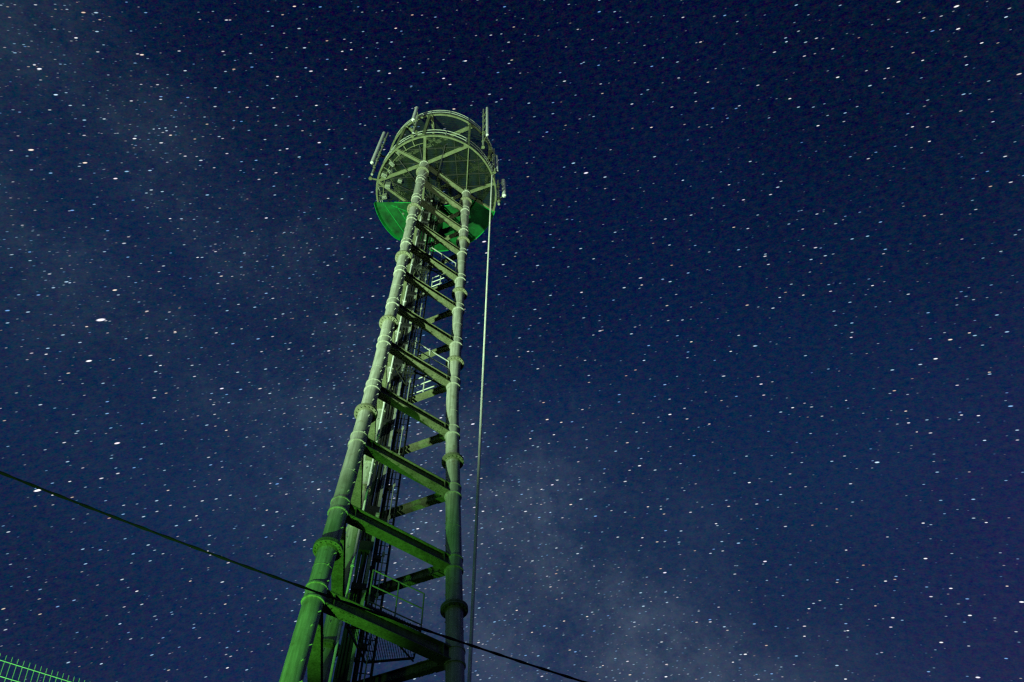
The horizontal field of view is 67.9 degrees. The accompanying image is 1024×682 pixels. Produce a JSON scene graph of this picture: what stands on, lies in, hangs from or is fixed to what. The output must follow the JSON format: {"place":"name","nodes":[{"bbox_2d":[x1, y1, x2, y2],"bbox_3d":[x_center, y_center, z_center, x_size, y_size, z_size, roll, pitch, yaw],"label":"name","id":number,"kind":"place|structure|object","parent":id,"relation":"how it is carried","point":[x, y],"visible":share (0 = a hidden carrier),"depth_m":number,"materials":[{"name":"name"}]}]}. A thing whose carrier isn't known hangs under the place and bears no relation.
{"place":"outdoors","nodes":[
{"label":"outdoors","id":0,"kind":"place"},
{"bbox_2d":[0,471,586,681],"bbox_3d":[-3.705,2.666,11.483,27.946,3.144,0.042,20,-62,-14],"label":"overhead wire","id":1,"kind":"object","parent":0,"point":[265,573],"visible":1,"depth_m":10.69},
{"bbox_2d":[0,0,1023,681],"label":"sky","id":2,"kind":"structure","parent":0,"point":[753,395],"materials":[{"name":"blue"}]},
{"label":"ground","id":3,"kind":"structure","parent":0,"visible":0},
{"bbox_2d":[279,110,496,681],"bbox_3d":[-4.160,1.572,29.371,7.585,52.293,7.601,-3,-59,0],"label":"communications tower","id":4,"kind":"structure","parent":3,"relation":"on","point":[419,222],"depth_m":24.90,"materials":[{"name":"metal"}]},
{"bbox_2d":[369,132,388,179],"bbox_3d":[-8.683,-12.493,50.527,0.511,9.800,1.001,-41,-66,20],"label":"panel antenna","id":5,"kind":"object","parent":4,"relation":"attached to","point":[373,159],"visible":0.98,"depth_m":49.81,"materials":[{"name":"metal"}]},
{"bbox_2d":[410,106,419,137],"bbox_3d":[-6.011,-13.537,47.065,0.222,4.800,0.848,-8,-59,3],"label":"panel antenna","id":6,"kind":"object","parent":4,"relation":"attached to","point":[415,113],"visible":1,"depth_m":46.92,"materials":[{"name":"metal"}]},
{"bbox_2d":[467,156,493,681],"bbox_3d":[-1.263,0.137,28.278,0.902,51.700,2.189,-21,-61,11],"label":"steel cable","id":7,"kind":"object","parent":4,"relation":"attached to","point":[469,676],"visible":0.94,"depth_m":21.54,"materials":[{"name":"white metal"}]},
{"bbox_2d":[480,107,488,148],"bbox_3d":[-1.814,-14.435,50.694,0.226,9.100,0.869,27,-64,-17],"label":"panel antenna","id":8,"kind":"object","parent":4,"relation":"attached to","point":[487,126],"visible":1,"depth_m":49.71,"materials":[{"name":"metal"}]},
{"bbox_2d":[492,148,497,173],"bbox_3d":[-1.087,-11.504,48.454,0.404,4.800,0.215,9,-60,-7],"label":"panel antenna","id":9,"kind":"object","parent":4,"relation":"attached to","point":[495,169],"visible":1,"depth_m":47.96,"materials":[{"name":"metal"}]},
{"bbox_2d":[496,179,505,204],"bbox_3d":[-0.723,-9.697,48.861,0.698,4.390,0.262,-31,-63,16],"label":"panel antenna","id":10,"kind":"object","parent":4,"relation":"attached to","point":[498,200],"visible":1,"depth_m":48.44,"materials":[{"name":"metal"}]},
{"bbox_3d":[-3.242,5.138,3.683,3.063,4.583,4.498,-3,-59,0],"label":"retaining wall","id":11,"kind":"object","parent":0,"visible":0},
{"bbox_2d":[0,653,84,681],"bbox_3d":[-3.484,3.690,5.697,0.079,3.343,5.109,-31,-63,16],"label":"fence","id":12,"kind":"object","parent":11,"relation":"on","point":[4,661],"visible":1,"depth_m":6.13,"materials":[{"name":"metal"}]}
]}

